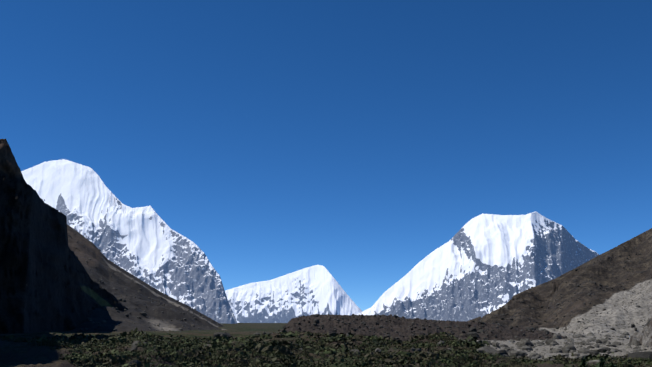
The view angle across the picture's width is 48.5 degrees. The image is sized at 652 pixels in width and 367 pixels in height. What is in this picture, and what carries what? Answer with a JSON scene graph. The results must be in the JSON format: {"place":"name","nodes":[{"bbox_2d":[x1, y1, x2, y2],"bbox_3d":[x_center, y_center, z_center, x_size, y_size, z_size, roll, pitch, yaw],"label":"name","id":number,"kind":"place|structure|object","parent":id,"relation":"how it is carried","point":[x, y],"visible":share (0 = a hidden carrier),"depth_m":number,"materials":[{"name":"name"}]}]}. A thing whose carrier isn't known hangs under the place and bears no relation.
{"place":"outdoors","nodes":[
{"label":"outdoors","id":0,"kind":"place"},
{"bbox_2d":[0,139,128,333],"bbox_3d":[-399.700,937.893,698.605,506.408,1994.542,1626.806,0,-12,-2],"label":"cliff","id":1,"kind":"structure","parent":0,"point":[47,283],"depth_m":829.34,"materials":[{"name":"black stone"}]},
{"bbox_2d":[21,159,236,323],"bbox_3d":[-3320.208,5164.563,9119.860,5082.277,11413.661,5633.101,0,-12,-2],"label":"peak","id":2,"kind":"structure","parent":0,"point":[148,245],"depth_m":8692.05,"materials":[{"name":"white snow"}]},
{"bbox_2d":[67,225,226,331],"bbox_3d":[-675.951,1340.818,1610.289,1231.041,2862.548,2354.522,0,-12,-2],"label":"hillside","id":3,"kind":"structure","parent":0,"point":[100,260],"depth_m":1372.28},
{"bbox_2d":[225,265,362,322],"bbox_3d":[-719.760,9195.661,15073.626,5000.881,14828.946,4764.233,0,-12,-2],"label":"peak","id":4,"kind":"structure","parent":0,"point":[309,291],"depth_m":15076.79,"materials":[{"name":"white snow"}]},
{"bbox_2d":[0,323,651,366],"bbox_3d":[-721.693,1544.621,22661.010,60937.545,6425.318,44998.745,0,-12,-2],"label":"ground","id":5,"kind":"structure","parent":0,"point":[18,354],"depth_m":259.96,"materials":[{"name":"plant"}]},
{"bbox_2d":[0,327,477,346],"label":"scrub","id":6,"kind":"object","parent":5,"relation":"on","point":[389,341],"visible":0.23,"depth_m":331.83,"materials":[{"name":"green plant"}]},
{"bbox_2d":[10,234,651,366],"bbox_3d":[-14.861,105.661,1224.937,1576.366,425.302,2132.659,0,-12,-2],"label":"boulders","id":7,"kind":"object","parent":5,"relation":"on","point":[526,344],"visible":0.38,"depth_m":508.05,"materials":[{"name":"grey stone"}]},
{"bbox_2d":[24,331,651,366],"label":"scrub","id":8,"kind":"object","parent":5,"relation":"on","point":[244,354],"visible":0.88,"depth_m":182.36,"materials":[{"name":"green plant"}]},
{"bbox_2d":[280,314,566,340],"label":"moraine","id":9,"kind":"structure","parent":5,"relation":"on","point":[404,330],"depth_m":536.87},
{"bbox_2d":[256,324,634,357],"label":"boulders","id":10,"kind":"object","parent":5,"relation":"on","point":[472,334],"depth_m":512.89,"materials":[{"name":"grey stone"}]},
{"bbox_2d":[578,358,616,366],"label":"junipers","id":11,"kind":"object","parent":5,"relation":"on","point":[599,364],"visible":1,"depth_m":143.83,"materials":[{"name":"green plant"}]},
{"bbox_2d":[0,0,651,310],"label":"sky","id":12,"kind":"structure","parent":0,"point":[354,139],"materials":[{"name":"blue"}]},
{"bbox_2d":[356,211,598,320],"bbox_3d":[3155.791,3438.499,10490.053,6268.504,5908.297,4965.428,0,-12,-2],"label":"peak","id":13,"kind":"structure","parent":0,"point":[482,265],"depth_m":9670.56,"materials":[{"name":"white snow"}]},
{"bbox_2d":[468,228,651,333],"bbox_3d":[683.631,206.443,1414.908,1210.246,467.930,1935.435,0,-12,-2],"label":"hill","id":14,"kind":"structure","parent":0,"point":[642,242],"depth_m":1211.09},
{"bbox_2d":[629,318,651,346],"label":"crag","id":15,"kind":"structure","parent":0,"point":[643,336],"depth_m":358.97,"materials":[{"name":"grey stone"}]}
]}

